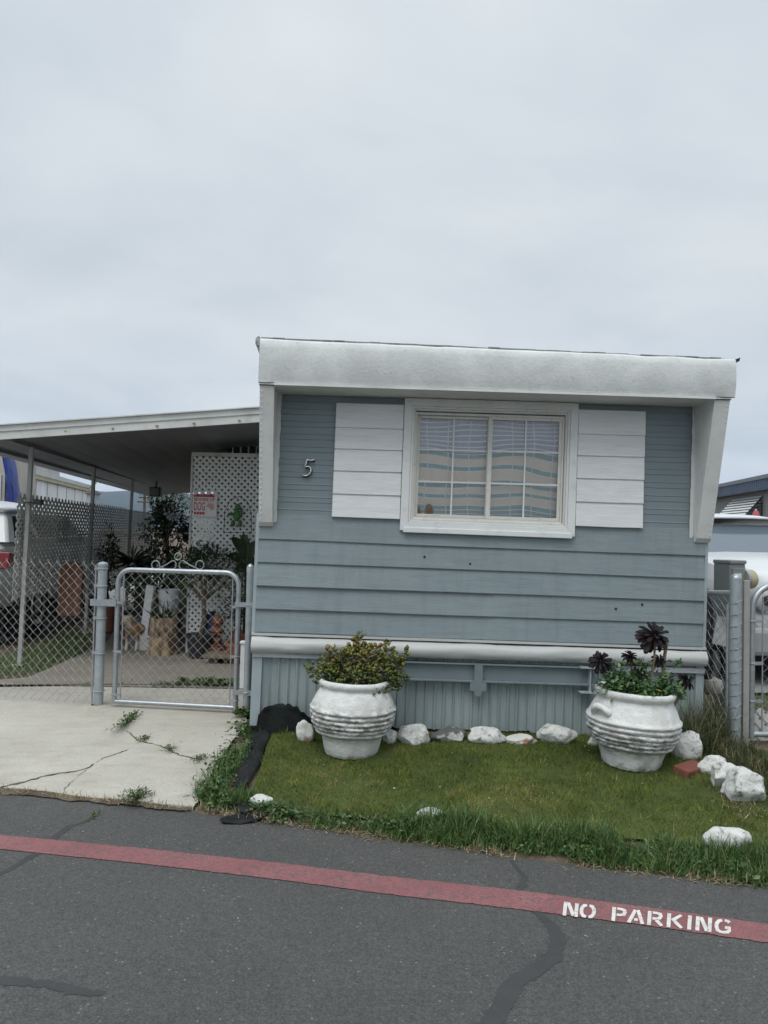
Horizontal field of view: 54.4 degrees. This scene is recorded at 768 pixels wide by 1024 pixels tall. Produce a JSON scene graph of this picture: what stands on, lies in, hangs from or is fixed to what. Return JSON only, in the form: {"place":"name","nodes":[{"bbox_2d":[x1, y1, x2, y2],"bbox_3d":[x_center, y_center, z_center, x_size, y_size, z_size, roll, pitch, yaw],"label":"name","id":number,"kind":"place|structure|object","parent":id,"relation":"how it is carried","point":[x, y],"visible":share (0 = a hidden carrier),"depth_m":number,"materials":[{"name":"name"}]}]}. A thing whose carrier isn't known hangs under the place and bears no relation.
{"place":"outdoors","nodes":[
{"label":"outdoors","id":0,"kind":"place"},
{"bbox_2d":[0,599,239,687],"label":"patio slab","id":1,"kind":"structure","parent":0,"point":[146,660],"depth_m":6.99,"materials":[{"name":"grey concrete"}]},
{"bbox_2d":[0,684,239,684],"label":"driveway joint","id":2,"kind":"object","parent":1,"relation":"on","point":[93,684],"visible":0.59,"depth_m":6.25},
{"bbox_2d":[108,541,157,626],"bbox_3d":[-3.108,0.945,9.374,0.670,1.155,0.625,0,-2,40],"label":"spiky plant","id":3,"kind":"object","parent":1,"relation":"on","point":[124,559],"visible":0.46,"depth_m":9.34,"materials":[{"name":"green plant"}]},
{"bbox_2d":[120,614,149,650],"bbox_3d":[-2.680,1.298,8.121,0.155,0.395,0.513,0,-2,34],"label":"dog","id":4,"kind":"object","parent":1,"relation":"on","point":[137,630],"visible":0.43,"depth_m":8.02},
{"bbox_2d":[122,573,158,643],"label":"potted plant","id":5,"kind":"object","parent":1,"relation":"on","point":[138,601],"visible":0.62,"depth_m":8.55,"materials":[{"name":"green plant"}]},
{"bbox_2d":[138,635,148,649],"bbox_3d":[-2.572,1.420,8.081,0.186,0.166,0.012,1,-2,0],"label":"lattice scrap","id":6,"kind":"object","parent":1,"relation":"on","point":[142,641],"visible":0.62,"depth_m":8.08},
{"bbox_2d":[138,585,154,647],"bbox_3d":[-2.596,1.150,8.169,0.151,0.705,0.060,1,-2,0],"label":"wooden post","id":7,"kind":"object","parent":1,"relation":"on","point":[149,591],"visible":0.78,"depth_m":8.14,"materials":[{"name":"white paint"}]},
{"bbox_2d":[127,535,186,616],"bbox_3d":[-2.710,0.894,8.934,0.898,1.248,0.660,1,-2,0],"label":"shrub","id":8,"kind":"object","parent":1,"relation":"on","point":[151,558],"visible":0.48,"depth_m":8.91,"materials":[{"name":"green plant"}]},
{"bbox_2d":[147,616,179,655],"bbox_3d":[-2.335,1.302,7.909,0.334,0.391,0.346,1,-2,0],"label":"log planter","id":9,"kind":"object","parent":1,"relation":"on","point":[160,632],"visible":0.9,"depth_m":7.79,"materials":[{"name":"brown wood"}]},
{"bbox_2d":[143,599,188,618],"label":"aloe plant","id":10,"kind":"object","parent":9,"relation":"in","point":[168,612],"visible":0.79,"depth_m":7.87,"materials":[{"name":"green plant"}]},
{"bbox_2d":[136,492,201,615],"bbox_3d":[-2.686,0.638,9.288,0.784,1.780,0.824,3,-2,-38],"label":"shrub","id":11,"kind":"object","parent":1,"relation":"on","point":[163,518],"visible":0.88,"depth_m":9.19,"materials":[{"name":"green plant"}]},
{"bbox_2d":[177,616,183,646],"bbox_3d":[-2.404,1.341,8.314,0.280,0.333,0.240,1,-2,0],"label":"plant stand","id":12,"kind":"object","parent":1,"relation":"on","point":[179,624],"visible":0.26,"depth_m":8.38,"materials":[{"name":"black metal"}]},
{"bbox_2d":[157,589,180,616],"bbox_3d":[-2.397,1.019,8.323,0.268,0.308,0.262,1,-2,0],"label":"bucket","id":13,"kind":"object","parent":12,"relation":"on","point":[163,595],"visible":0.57,"depth_m":8.23,"materials":[{"name":"white plastic"}]},
{"bbox_2d":[153,536,245,658],"bbox_3d":[-1.899,0.873,7.694,0.942,1.255,0.546,2,-2,-18],"label":"potted plant","id":14,"kind":"object","parent":1,"relation":"on","point":[196,553],"visible":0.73,"depth_m":7.69,"materials":[{"name":"green plant"}]},
{"bbox_2d":[210,614,224,650],"bbox_3d":[-1.724,1.282,7.715,0.170,0.447,0.170,1,-2,0],"label":"carved totem","id":15,"kind":"object","parent":1,"relation":"on","point":[216,646],"visible":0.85,"depth_m":7.67,"materials":[{"name":"red wood"}]},
{"bbox_2d":[203,650,239,663],"bbox_3d":[-1.542,1.460,7.493,0.480,0.085,0.320,1,-2,0],"label":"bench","id":16,"kind":"object","parent":1,"relation":"on","point":[216,656],"visible":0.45,"depth_m":7.37,"materials":[{"name":"brown wood"}]},
{"bbox_2d":[185,452,258,651],"bbox_3d":[-1.525,0.446,8.040,1.154,2.159,0.040,1,-2,0],"label":"lattice screen","id":17,"kind":"object","parent":1,"relation":"on","point":[207,455],"visible":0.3,"depth_m":8.05,"materials":[{"name":"wood"}]},
{"bbox_2d":[193,493,216,516],"bbox_3d":[-1.919,-0.074,8.004,0.255,0.249,0.012,1,-2,0],"label":"warning sign","id":18,"kind":"object","parent":17,"relation":"attached to","point":[204,505],"visible":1,"depth_m":8.00,"materials":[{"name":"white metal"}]},
{"bbox_2d":[223,496,251,532],"bbox_3d":[-1.560,0.027,7.971,0.302,0.393,0.039,1,-2,0],"label":"frog ornament","id":19,"kind":"object","parent":17,"relation":"hanging from","point":[237,514],"visible":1,"depth_m":7.96,"materials":[{"name":"paint"}]},
{"bbox_2d":[215,562,248,663],"bbox_3d":[-1.384,1.001,7.450,0.476,1.007,0.462,0,-2,30],"label":"potted plant","id":20,"kind":"object","parent":1,"relation":"on","point":[243,610],"visible":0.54,"depth_m":7.40,"materials":[{"name":"green plant"}]},
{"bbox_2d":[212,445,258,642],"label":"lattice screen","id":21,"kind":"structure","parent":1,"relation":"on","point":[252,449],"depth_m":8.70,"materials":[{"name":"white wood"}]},
{"bbox_2d":[232,445,258,462],"bbox_3d":[-1.578,-0.678,8.702,0.384,0.220,0.040,1,-2,0],"label":"window","id":22,"kind":"structure","parent":21,"relation":"in","point":[250,449],"depth_m":8.70,"materials":[{"name":"black glass"}]},
{"bbox_2d":[226,534,257,640],"bbox_3d":[-1.474,0.870,7.871,0.308,1.290,0.323,0,-2,30],"label":"broad leaf plant","id":23,"kind":"object","parent":1,"relation":"on","point":[245,549],"visible":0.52,"depth_m":7.87,"materials":[{"name":"green plant"}]},
{"bbox_2d":[240,640,251,688],"bbox_3d":[-1.154,1.280,6.265,0.115,0.392,0.080,1,-2,0],"label":"short post","id":24,"kind":"object","parent":1,"relation":"on","point":[242,642],"visible":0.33,"depth_m":6.24,"materials":[{"name":"white paint"}]},
{"bbox_2d":[0,686,250,810],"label":"driveway","id":25,"kind":"structure","parent":0,"point":[43,736],"depth_m":4.87,"materials":[{"name":"concrete"}]},
{"bbox_2d":[0,558,108,705],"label":"chain link fence","id":26,"kind":"object","parent":25,"relation":"on","point":[100,617],"visible":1,"depth_m":5.59,"materials":[{"name":"metal"}]},
{"bbox_2d":[90,552,252,709],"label":"chain link gate","id":27,"kind":"structure","parent":26,"relation":"attached to","point":[116,603],"depth_m":5.49,"materials":[{"name":"metal"}]},
{"bbox_2d":[0,749,127,787],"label":"driveway crack","id":28,"kind":"object","parent":25,"relation":"on","point":[52,774],"visible":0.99,"depth_m":4.36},
{"bbox_2d":[80,702,112,710],"bbox_3d":[-2.137,1.444,5.550,0.260,0.024,0.260,1,-2,0],"label":"post footing","id":29,"kind":"object","parent":25,"relation":"on","point":[87,707],"visible":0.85,"depth_m":5.50,"materials":[{"name":"grey concrete"}]},
{"bbox_2d":[106,707,142,732],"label":"weed","id":30,"kind":"object","parent":25,"relation":"on","point":[132,716],"visible":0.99,"depth_m":5.18,"materials":[{"name":"green plant"}]},
{"bbox_2d":[15,675,249,717],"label":"joint weeds","id":31,"kind":"object","parent":25,"relation":"on","point":[211,681],"visible":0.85,"depth_m":6.28,"materials":[{"name":"green plant"}]},
{"bbox_2d":[116,785,154,807],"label":"weed","id":32,"kind":"object","parent":25,"relation":"on","point":[138,796],"visible":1,"depth_m":4.05,"materials":[{"name":"green plant"}]},
{"bbox_2d":[189,753,218,763],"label":"weed","id":33,"kind":"object","parent":25,"relation":"on","point":[199,757],"visible":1,"depth_m":4.55,"materials":[{"name":"green plant"}]},
{"bbox_2d":[243,564,253,714],"bbox_3d":[-0.986,0.925,5.430,0.055,1.098,0.054,1,-2,0],"label":"fence post","id":34,"kind":"object","parent":25,"relation":"on","point":[248,634],"visible":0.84,"depth_m":5.41,"materials":[{"name":"metal"}]},
{"bbox_2d":[99,491,214,529],"bbox_3d":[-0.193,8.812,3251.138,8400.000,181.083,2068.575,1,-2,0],"label":"hills","id":35,"kind":"structure","parent":0,"point":[119,499],"depth_m":2662.88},
{"bbox_2d":[0,793,767,1023],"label":"road","id":36,"kind":"structure","parent":0,"point":[141,943],"depth_m":2.75,"materials":[{"name":"asphalt"}]},
{"bbox_2d":[0,818,90,874],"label":"road crack seal","id":37,"kind":"object","parent":36,"relation":"on","point":[55,836],"visible":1,"depth_m":3.41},
{"bbox_2d":[0,975,104,995],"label":"road crack seal","id":38,"kind":"object","parent":36,"relation":"on","point":[65,988],"visible":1,"depth_m":2.43,"materials":[{"name":"asphalt"}]},
{"bbox_2d":[0,788,191,809],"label":"dirt edge","id":39,"kind":"object","parent":36,"relation":"on","point":[41,793],"visible":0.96,"depth_m":4.07,"materials":[{"name":"soil"}]},
{"bbox_2d":[220,814,268,824],"bbox_3d":[-0.722,1.577,3.839,0.249,0.026,0.100,1,-2,0],"label":"cloth scrap","id":40,"kind":"object","parent":36,"relation":"on","point":[235,819],"visible":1,"depth_m":3.83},
{"bbox_2d":[0,835,767,941],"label":"road stripe","id":41,"kind":"object","parent":36,"relation":"on","point":[578,907],"visible":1,"depth_m":3.16,"materials":[{"name":"red paint"}]},
{"bbox_2d":[1,784,767,888],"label":"straw litter","id":42,"kind":"object","parent":36,"relation":"on","point":[466,849],"visible":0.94,"depth_m":3.71,"materials":[{"name":"plant"}]},
{"bbox_2d":[181,718,767,889],"bbox_3d":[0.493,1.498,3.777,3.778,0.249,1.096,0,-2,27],"label":"weed grass","id":43,"kind":"structure","parent":36,"relation":"on","point":[465,828],"depth_m":3.59,"materials":[{"name":"plant"}]},
{"bbox_2d":[475,860,566,1023],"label":"road crack seal","id":44,"kind":"object","parent":36,"relation":"on","point":[510,990],"visible":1,"depth_m":2.56,"materials":[{"name":"asphalt"}]},
{"bbox_2d":[0,529,767,885],"bbox_3d":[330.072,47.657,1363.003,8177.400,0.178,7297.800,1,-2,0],"label":"ground","id":45,"kind":"structure","parent":0,"point":[50,633],"depth_m":4.55,"materials":[{"name":"soil"}]},
{"bbox_2d":[0,574,163,641],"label":"neighbour drive","id":46,"kind":"structure","parent":45,"relation":"on","point":[54,613],"depth_m":10.97,"materials":[{"name":"grey concrete"}]},
{"bbox_2d":[0,456,35,513],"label":"home","id":47,"kind":"object","parent":46,"relation":"on","point":[22,469],"visible":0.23,"depth_m":13.05,"materials":[{"name":"white wood"}]},
{"bbox_2d":[2,457,21,512],"bbox_3d":[-6.265,-0.446,12.597,0.208,0.970,0.619,1,-2,-6],"label":"blue tarp","id":48,"kind":"object","parent":47,"relation":"on","point":[12,482],"visible":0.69,"depth_m":12.45,"materials":[{"name":"plastic"}]},
{"bbox_2d":[0,501,103,638],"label":"parked car","id":49,"kind":"object","parent":46,"relation":"on","point":[8,521],"visible":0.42,"depth_m":8.74,"materials":[{"name":"white paint"}]},
{"bbox_2d":[35,466,100,529],"bbox_3d":[-11.035,-0.036,19.908,3.965,3.325,14.236,2,-2,-10],"label":"neighbour home","id":50,"kind":"object","parent":46,"relation":"on","point":[53,484],"visible":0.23,"depth_m":22.99,"materials":[{"name":"white"}]},
{"bbox_2d":[84,490,100,532],"bbox_3d":[-7.425,0.254,18.996,0.452,1.640,0.392,1,-2,0],"label":"home","id":51,"kind":"object","parent":46,"relation":"on","point":[97,497],"visible":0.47,"depth_m":18.91,"materials":[{"name":"white"}]},
{"bbox_2d":[140,493,192,581],"bbox_3d":[-4.885,0.396,17.070,1.393,2.654,1.277,1,-2,0],"label":"tree","id":52,"kind":"object","parent":46,"relation":"on","point":[175,497],"visible":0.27,"depth_m":16.90,"materials":[{"name":"green plant"}]},
{"bbox_2d":[93,522,122,631],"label":"potted plant","id":53,"kind":"object","parent":45,"relation":"on","point":[110,612],"visible":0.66,"depth_m":9.55,"materials":[{"name":"green plant"}]},
{"bbox_2d":[0,406,259,665],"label":"carport","id":54,"kind":"object","parent":45,"relation":"on","point":[140,453],"visible":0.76,"depth_m":7.68,"materials":[{"name":"grey paint"}]},
{"bbox_2d":[11,492,153,601],"bbox_3d":[-3.930,0.525,10.533,0.052,1.248,6.972,1,-2,-7],"label":"lattice fence","id":55,"kind":"object","parent":54,"relation":"attached to","point":[111,515],"visible":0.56,"depth_m":8.60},
{"bbox_2d":[58,562,84,615],"bbox_3d":[-3.236,0.795,7.728,0.250,0.558,0.080,1,-2,0],"label":"bark slab","id":56,"kind":"object","parent":55,"relation":"hanging from","point":[70,589],"depth_m":7.69,"materials":[{"name":"wood"}]},
{"bbox_2d":[149,481,161,496],"bbox_3d":[-3.823,-0.427,12.510,0.180,0.342,0.130,1,-2,0],"label":"floodlight","id":57,"kind":"object","parent":54,"relation":"attached to","point":[155,491],"visible":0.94,"depth_m":12.45,"materials":[{"name":"black plastic"}]},
{"bbox_2d":[137,496,149,530],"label":"utility pole","id":58,"kind":"object","parent":45,"relation":"on","point":[144,502],"visible":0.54,"depth_m":139.76,"materials":[{"name":"brown wood"}]},
{"bbox_2d":[231,800,251,813],"bbox_3d":[-0.755,1.567,3.975,0.093,0.019,0.173,2,-2,-23],"label":"cloth scrap","id":59,"kind":"object","parent":45,"relation":"on","point":[244,807],"visible":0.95,"depth_m":3.97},
{"bbox_2d":[232,703,313,787],"bbox_3d":[-0.669,1.406,4.740,0.445,0.318,1.118,1,-2,0],"label":"weed cloth","id":60,"kind":"object","parent":45,"relation":"on","point":[274,718],"visible":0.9,"depth_m":4.88,"materials":[{"name":"fabric"}]},
{"bbox_2d":[0,579,767,708],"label":"yard grass","id":61,"kind":"structure","parent":45,"relation":"on","point":[52,648],"depth_m":7.86,"materials":[{"name":"plant"}]},
{"bbox_2d":[250,336,739,734],"bbox_3d":[0.433,0.401,10.858,3.142,2.611,12.266,2,-2,-2],"label":"mobile home","id":62,"kind":"object","parent":45,"relation":"on","point":[538,558],"visible":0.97,"depth_m":5.02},
{"bbox_2d":[400,398,578,538],"bbox_3d":[0.710,-0.301,5.085,1.185,0.923,0.134,2,-2,-2],"label":"window","id":63,"kind":"structure","parent":62,"relation":"in","point":[483,463],"depth_m":5.10,"materials":[{"name":"white paint"}]},
{"bbox_2d":[697,574,741,745],"bbox_3d":[2.252,0.972,5.055,0.084,1.125,0.403,2,-2,-18],"label":"chain link fence","id":64,"kind":"object","parent":62,"relation":"attached to","point":[733,609],"visible":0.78,"depth_m":4.88,"materials":[{"name":"metal"}]},
{"bbox_2d":[713,559,758,713],"bbox_3d":[2.756,0.987,5.831,0.299,1.222,0.207,2,-2,-22],"label":"electric pedestal","id":65,"kind":"object","parent":45,"relation":"on","point":[724,570],"visible":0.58,"depth_m":5.79,"materials":[{"name":"grey metal"}]},
{"bbox_2d":[732,568,744,627],"bbox_3d":[2.731,0.663,5.753,0.125,0.460,0.014,2,-2,-22],"label":"door","id":66,"kind":"structure","parent":65,"relation":"in","point":[741,571],"depth_m":5.76,"materials":[{"name":"grey metal"}]},
{"bbox_2d":[710,662,767,692],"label":"neighbour drive","id":67,"kind":"structure","parent":45,"relation":"on","point":[758,675],"depth_m":7.29,"materials":[{"name":"grey concrete"}]},
{"bbox_2d":[695,514,767,671],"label":"parked car","id":68,"kind":"object","parent":67,"relation":"on","point":[738,537],"visible":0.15,"depth_m":8.09,"materials":[{"name":"white paint"}]},
{"bbox_2d":[715,474,767,516],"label":"neighbour building","id":69,"kind":"structure","parent":45,"relation":"on","point":[729,492],"depth_m":20.64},
{"bbox_2d":[720,496,762,514],"bbox_3d":[9.799,0.005,20.902,0.683,0.824,2.347,1,-2,7],"label":"slatted awning","id":70,"kind":"object","parent":69,"relation":"attached to","point":[743,504],"visible":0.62,"depth_m":20.62,"materials":[{"name":"white metal"}]},
{"bbox_2d":[732,500,761,515],"bbox_3d":[10.110,0.213,20.858,0.020,0.980,2.317,1,-2,7],"label":"window","id":71,"kind":"structure","parent":69,"relation":"in","point":[758,506],"depth_m":20.34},
{"bbox_2d":[741,580,749,745],"bbox_3d":[2.388,1.013,4.930,0.040,1.122,0.024,1,-2,0],"label":"steel bar","id":72,"kind":"object","parent":45,"relation":"on","point":[745,642],"visible":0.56,"depth_m":4.92,"materials":[{"name":"metal"}]},
{"bbox_2d":[741,708,767,740],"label":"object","id":73,"kind":"object","parent":45,"relation":"on","point":[758,721],"visible":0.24,"depth_m":5.08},
{"bbox_2d":[749,583,767,739],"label":"chain link gate","id":74,"kind":"structure","parent":45,"relation":"on","point":[759,592],"depth_m":4.96,"materials":[{"name":"metal"}]},
{"bbox_2d":[0,0,767,493],"label":"sky","id":75,"kind":"structure","parent":0,"point":[184,184],"materials":[{"name":"white"}]},
{"bbox_2d":[417,504,433,513],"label":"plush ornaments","id":76,"kind":"object","parent":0,"point":[428,509],"visible":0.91,"depth_m":5.08},
{"bbox_2d":[244,728,767,851],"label":"lawn","id":77,"kind":"structure","parent":0,"point":[559,775],"depth_m":4.18,"materials":[{"name":"plant"}]},
{"bbox_2d":[250,794,272,805],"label":"rock","id":78,"kind":"object","parent":77,"relation":"on","point":[261,797],"visible":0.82,"depth_m":3.98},
{"bbox_2d":[296,720,313,741],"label":"rock","id":79,"kind":"object","parent":77,"relation":"on","point":[304,730],"visible":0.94,"depth_m":4.78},
{"bbox_2d":[309,672,396,759],"bbox_3d":[-0.197,1.281,4.706,0.551,0.468,0.545,2,-2,0],"label":"planter","id":80,"kind":"object","parent":77,"relation":"on","point":[351,722],"visible":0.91,"depth_m":4.51,"materials":[{"name":"ceramic"}]},
{"bbox_2d":[321,673,352,686],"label":"ground ivy","id":81,"kind":"object","parent":80,"relation":"in","point":[330,680],"visible":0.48,"depth_m":4.63,"materials":[{"name":"green plant"}]},
{"bbox_2d":[303,631,410,694],"bbox_3d":[-0.159,0.942,4.692,0.685,0.389,0.355,1,-2,-7],"label":"jade plant","id":82,"kind":"object","parent":80,"relation":"in","point":[365,665],"visible":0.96,"depth_m":4.67,"materials":[{"name":"green plant"}]},
{"bbox_2d":[382,729,397,743],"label":"rock","id":83,"kind":"object","parent":77,"relation":"on","point":[390,736],"visible":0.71,"depth_m":4.80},
{"bbox_2d":[397,723,429,744],"bbox_3d":[0.193,1.445,4.830,0.214,0.161,0.133,1,-2,0],"label":"rock","id":84,"kind":"object","parent":77,"relation":"on","point":[414,734],"visible":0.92,"depth_m":4.79,"materials":[{"name":"stone"}]},
{"bbox_2d":[416,807,444,819],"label":"rock","id":85,"kind":"object","parent":77,"relation":"on","point":[418,812],"visible":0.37,"depth_m":3.81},
{"bbox_2d":[429,725,466,741],"bbox_3d":[0.415,1.453,4.856,0.254,0.120,0.158,1,-2,0],"label":"rock","id":86,"kind":"object","parent":77,"relation":"on","point":[449,733],"visible":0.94,"depth_m":4.81,"materials":[{"name":"stone"}]},
{"bbox_2d":[468,726,505,743],"bbox_3d":[0.665,1.458,4.842,0.250,0.120,0.149,1,-2,0],"label":"rock","id":87,"kind":"object","parent":77,"relation":"on","point":[487,735],"visible":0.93,"depth_m":4.79,"materials":[{"name":"stone"}]},
{"bbox_2d":[505,733,537,744],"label":"rock","id":88,"kind":"object","parent":77,"relation":"on","point":[522,738],"visible":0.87,"depth_m":4.79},
{"bbox_2d":[536,723,577,744],"bbox_3d":[1.126,1.456,4.852,0.265,0.159,0.155,1,-2,0],"label":"rock","id":89,"kind":"object","parent":77,"relation":"on","point":[558,734],"visible":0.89,"depth_m":4.81,"materials":[{"name":"stone"}]},
{"bbox_2d":[586,681,682,771],"bbox_3d":[1.506,1.294,4.518,0.566,0.458,0.561,4,-2,0],"label":"planter","id":90,"kind":"object","parent":77,"relation":"on","point":[633,733],"visible":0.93,"depth_m":4.32,"materials":[{"name":"ceramic"}]},
{"bbox_2d":[588,651,612,682],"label":"rosette succulent","id":91,"kind":"object","parent":90,"relation":"in","point":[600,661],"visible":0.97,"depth_m":4.50,"materials":[{"name":"black plant"}]},
{"bbox_2d":[621,650,637,685],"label":"rosette succulent","id":92,"kind":"object","parent":90,"relation":"in","point":[629,656],"visible":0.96,"depth_m":4.57,"materials":[{"name":"black plant"}]},
{"bbox_2d":[629,668,647,683],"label":"rosette succulent","id":93,"kind":"object","parent":90,"relation":"in","point":[638,671],"visible":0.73,"depth_m":4.48,"materials":[{"name":"green plant"}]},
{"bbox_2d":[592,656,687,707],"bbox_3d":[1.544,1.012,4.468,0.581,0.286,0.425,1,-2,0],"label":"leafy plant","id":94,"kind":"object","parent":90,"relation":"in","point":[620,683],"visible":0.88,"depth_m":4.44,"materials":[{"name":"green plant"}]},
{"bbox_2d":[634,622,668,688],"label":"rosette succulent","id":95,"kind":"object","parent":90,"relation":"in","point":[652,639],"visible":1,"depth_m":4.51,"materials":[{"name":"black plant"}]},
{"bbox_2d":[646,654,666,686],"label":"rosette succulent","id":96,"kind":"object","parent":90,"relation":"in","point":[660,661],"visible":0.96,"depth_m":4.52,"materials":[{"name":"black plant"}]},
{"bbox_2d":[661,641,667,682],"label":"dry stalk","id":97,"kind":"object","parent":90,"relation":"in","point":[664,657],"visible":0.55,"depth_m":4.54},
{"bbox_2d":[674,673,694,705],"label":"rosette succulent","id":98,"kind":"object","parent":90,"relation":"in","point":[686,683],"visible":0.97,"depth_m":4.55,"materials":[{"name":"black plant"}]},
{"bbox_2d":[673,760,700,777],"bbox_3d":[1.792,1.514,4.373,0.210,0.065,0.100,3,6,-38],"label":"brick","id":99,"kind":"object","parent":77,"relation":"on","point":[687,769],"visible":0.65,"depth_m":4.33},
{"bbox_2d":[671,731,702,758],"bbox_3d":[1.866,1.451,4.608,0.186,0.208,0.146,1,-2,0],"label":"rock","id":100,"kind":"object","parent":77,"relation":"on","point":[685,745],"visible":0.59,"depth_m":4.55,"materials":[{"name":"stone"}]},
{"bbox_2d":[697,755,725,774],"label":"rock","id":101,"kind":"object","parent":77,"relation":"on","point":[706,763],"visible":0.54,"depth_m":4.34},
{"bbox_2d":[677,678,767,794],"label":"tall grass","id":102,"kind":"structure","parent":77,"relation":"on","point":[710,733],"depth_m":4.68,"materials":[{"name":"plant"}]},
{"bbox_2d":[710,761,734,786],"bbox_3d":[1.931,1.486,4.183,0.196,0.177,0.137,1,-2,0],"label":"rock","id":103,"kind":"object","parent":77,"relation":"on","point":[719,770],"visible":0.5,"depth_m":4.16,"materials":[{"name":"stone"}]},
{"bbox_2d":[702,826,751,849],"bbox_3d":[1.621,1.550,3.529,0.226,0.109,0.108,1,-2,0],"label":"rock","id":104,"kind":"object","parent":77,"relation":"on","point":[739,834],"visible":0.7,"depth_m":3.50,"materials":[{"name":"stone"}]},
{"bbox_2d":[720,766,765,801],"bbox_3d":[1.954,1.487,4.043,0.231,0.217,0.174,1,-2,0],"label":"rock","id":105,"kind":"object","parent":77,"relation":"on","point":[742,783],"visible":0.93,"depth_m":3.99,"materials":[{"name":"stone"}]},
{"bbox_2d":[703,643,725,682],"bbox_3d":[2.470,1.139,5.571,0.213,0.352,0.143,1,-2,11],"label":"ribbed hose","id":106,"kind":"object","parent":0,"point":[722,659],"visible":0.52,"depth_m":5.53,"materials":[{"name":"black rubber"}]},
{"bbox_2d":[703,676,723,693],"bbox_3d":[2.444,1.289,5.567,0.170,0.120,0.170,1,-2,0],"label":"cement lump","id":107,"kind":"object","parent":106,"relation":"attached to","point":[708,683],"visible":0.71,"depth_m":5.51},
{"bbox_2d":[712,615,725,645],"bbox_3d":[2.461,0.871,5.454,0.156,0.232,0.062,1,-2,0],"label":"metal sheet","id":108,"kind":"object","parent":106,"relation":"on","point":[719,632],"visible":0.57,"depth_m":5.45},
{"bbox_3d":[-1.820,1.316,7.900,0.151,0.540,0.066,1,-2,0],"label":"cloth hanger","id":109,"kind":"object","parent":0,"visible":0},
{"bbox_2d":[205,610,214,631],"bbox_3d":[-1.815,1.200,7.896,0.159,0.309,0.089,1,-2,0],"label":"blue cloth","id":110,"kind":"object","parent":109,"relation":"hanging from","point":[209,620],"visible":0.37,"depth_m":7.90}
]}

